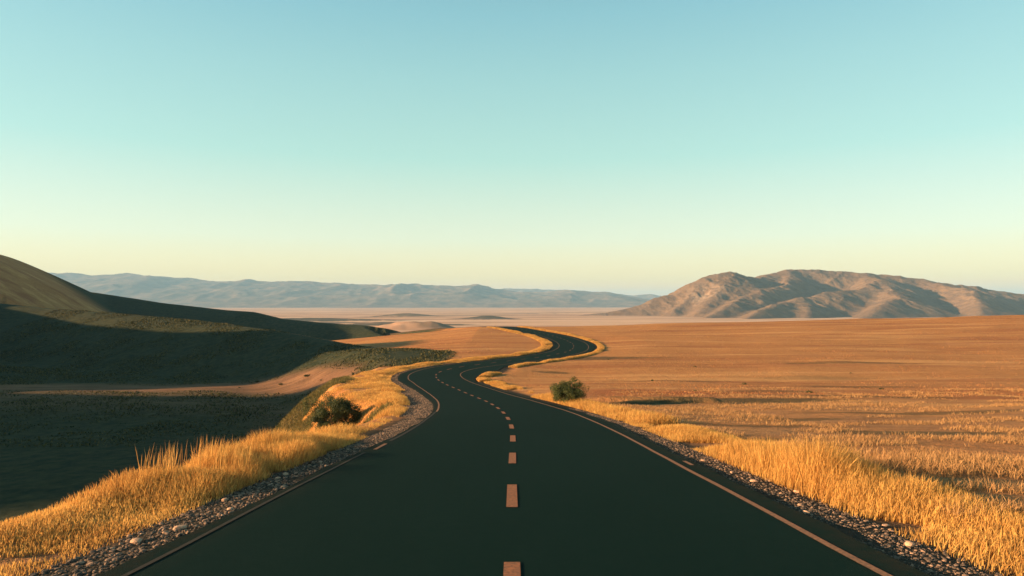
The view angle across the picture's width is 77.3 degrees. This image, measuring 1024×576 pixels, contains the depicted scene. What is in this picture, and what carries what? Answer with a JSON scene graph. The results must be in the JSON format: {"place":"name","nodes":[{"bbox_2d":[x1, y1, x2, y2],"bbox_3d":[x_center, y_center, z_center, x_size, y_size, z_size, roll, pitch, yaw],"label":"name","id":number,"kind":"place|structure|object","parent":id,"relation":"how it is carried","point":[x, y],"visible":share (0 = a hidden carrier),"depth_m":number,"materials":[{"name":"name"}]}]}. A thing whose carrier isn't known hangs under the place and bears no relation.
{"place":"outdoors","nodes":[
{"label":"outdoors","id":0,"kind":"place"},
{"bbox_2d":[50,273,650,307],"bbox_3d":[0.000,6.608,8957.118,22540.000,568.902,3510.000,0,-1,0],"label":"hills","id":1,"kind":"structure","parent":0,"point":[247,293],"depth_m":8473.98,"materials":[{"name":"grey stone"}]},
{"bbox_2d":[0,255,1023,575],"bbox_3d":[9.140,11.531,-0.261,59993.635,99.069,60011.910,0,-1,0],"label":"ground","id":2,"kind":"structure","parent":0,"point":[34,477],"depth_m":127.43,"materials":[{"name":"brown soil"}]},
{"bbox_2d":[130,538,141,543],"bbox_3d":[-4.601,3.103,7.843,0.170,0.070,0.108,-1,-1,28],"label":"rock","id":3,"kind":"object","parent":2,"relation":"on","point":[134,540],"visible":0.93,"depth_m":7.81,"materials":[{"name":"stone"}]},
{"bbox_2d":[173,525,186,529],"bbox_3d":[-4.406,3.180,8.495,0.159,0.060,0.100,0,-1,-10],"label":"rock","id":4,"kind":"object","parent":2,"relation":"on","point":[182,527],"visible":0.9,"depth_m":8.46,"materials":[{"name":"stone"}]},
{"bbox_2d":[0,426,367,575],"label":"tall grass","id":5,"kind":"structure","parent":2,"relation":"on","point":[186,486],"depth_m":10.55,"materials":[{"name":"yellow plant"}]},
{"bbox_2d":[136,436,256,483],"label":"seed stalks","id":6,"kind":"object","parent":2,"relation":"on","point":[232,461],"visible":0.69,"depth_m":13.04,"materials":[{"name":"yellow plant"}]},
{"bbox_2d":[0,309,455,447],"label":"dark scrub","id":7,"kind":"object","parent":2,"relation":"on","point":[341,348],"visible":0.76,"depth_m":158.32,"materials":[{"name":"green plant"}]},
{"bbox_2d":[28,415,428,575],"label":"gravel","id":8,"kind":"structure","parent":2,"relation":"on","point":[77,571],"depth_m":9.46,"materials":[{"name":"grey gravel"}]},
{"bbox_2d":[300,389,350,427],"bbox_3d":[-15.343,10.175,53.503,4.333,3.272,3.959,0,-1,0],"label":"shrub","id":9,"kind":"object","parent":2,"relation":"on","point":[319,404],"visible":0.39,"depth_m":52.97,"materials":[{"name":"green plant"}]},
{"bbox_2d":[270,375,394,435],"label":"olive scrub","id":10,"kind":"object","parent":2,"relation":"on","point":[300,423],"visible":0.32,"depth_m":82.26,"materials":[{"name":"green plant"}]},
{"bbox_2d":[311,396,361,429],"bbox_3d":[-12.873,9.810,47.024,3.746,3.707,3.499,-1,-1,27],"label":"shrub","id":11,"kind":"object","parent":2,"relation":"on","point":[342,411],"visible":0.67,"depth_m":46.61,"materials":[{"name":"green plant"}]},
{"bbox_2d":[302,369,399,431],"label":"bank grass","id":12,"kind":"structure","parent":2,"relation":"on","point":[362,396],"depth_m":64.83,"materials":[{"name":"yellow plant"}]},
{"bbox_2d":[305,387,410,434],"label":"verge grass","id":13,"kind":"structure","parent":2,"relation":"on","point":[391,395],"depth_m":34.75,"materials":[{"name":"yellow plant"}]},
{"bbox_2d":[391,366,432,416],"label":"gravel","id":14,"kind":"structure","parent":2,"relation":"on","point":[412,410],"depth_m":48.83,"materials":[{"name":"grey gravel"}]},
{"bbox_2d":[361,356,482,390],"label":"verge grass","id":15,"kind":"structure","parent":2,"relation":"on","point":[386,378],"depth_m":101.26,"materials":[{"name":"yellow plant"}]},
{"bbox_2d":[476,371,501,381],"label":"verge grass","id":16,"kind":"structure","parent":2,"relation":"on","point":[483,377],"depth_m":93.42,"materials":[{"name":"yellow plant"}]},
{"bbox_2d":[473,326,552,360],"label":"verge grass","id":17,"kind":"structure","parent":2,"relation":"on","point":[546,344],"depth_m":149.08,"materials":[{"name":"yellow plant"}]},
{"bbox_2d":[517,326,594,340],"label":"verge grass","id":18,"kind":"structure","parent":2,"relation":"on","point":[573,335],"depth_m":207.19,"materials":[{"name":"yellow plant"}]},
{"bbox_2d":[508,340,604,367],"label":"verge grass","id":19,"kind":"structure","parent":2,"relation":"on","point":[600,347],"depth_m":126.75,"materials":[{"name":"yellow plant"}]},
{"bbox_2d":[549,376,588,402],"bbox_3d":[4.154,7.475,46.326,2.938,2.266,3.011,0,-1,0],"label":"shrub","id":20,"kind":"object","parent":2,"relation":"on","point":[563,391],"visible":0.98,"depth_m":45.80,"materials":[{"name":"green plant"}]},
{"bbox_2d":[484,380,680,425],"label":"verge grass","id":21,"kind":"structure","parent":2,"relation":"on","point":[620,413],"depth_m":35.03,"materials":[{"name":"yellow plant"}]},
{"bbox_2d":[354,315,1023,395],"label":"field tufts","id":22,"kind":"object","parent":2,"relation":"on","point":[775,363],"visible":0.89,"depth_m":118.61,"materials":[{"name":"yellow plant"}]},
{"bbox_2d":[568,408,1002,575],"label":"gravel","id":23,"kind":"structure","parent":2,"relation":"on","point":[902,540],"depth_m":9.47,"materials":[{"name":"grey gravel"}]},
{"bbox_2d":[571,386,1023,523],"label":"field grass","id":24,"kind":"structure","parent":2,"relation":"on","point":[951,462],"depth_m":20.05,"materials":[{"name":"yellow plant"}]},
{"bbox_2d":[632,423,1023,575],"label":"tall grass","id":25,"kind":"structure","parent":2,"relation":"on","point":[830,473],"depth_m":10.31,"materials":[{"name":"yellow plant"}]},
{"bbox_2d":[905,541,914,546],"bbox_3d":[4.784,3.081,7.690,0.111,0.072,0.105,0,-1,-8],"label":"rock","id":26,"kind":"object","parent":2,"relation":"on","point":[910,543],"visible":0.94,"depth_m":7.66,"materials":[{"name":"stone"}]},
{"bbox_2d":[0,0,1023,295],"label":"sky","id":27,"kind":"structure","parent":0,"point":[626,147],"materials":[{"name":"blue"}]},
{"bbox_2d":[97,326,929,575],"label":"road","id":28,"kind":"structure","parent":0,"point":[469,475],"depth_m":9.07,"materials":[{"name":"black asphalt"}]},
{"bbox_2d":[503,288,660,298],"bbox_3d":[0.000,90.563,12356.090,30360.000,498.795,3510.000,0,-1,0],"label":"hills","id":29,"kind":"structure","parent":0,"point":[648,296],"depth_m":12667.31,"materials":[{"name":"grey stone"}]},
{"bbox_2d":[577,269,1023,318],"bbox_3d":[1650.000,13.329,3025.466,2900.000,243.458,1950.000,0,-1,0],"label":"mountain","id":30,"kind":"structure","parent":0,"point":[802,293],"depth_m":2766.94,"materials":[{"name":"brown stone"}]}
]}

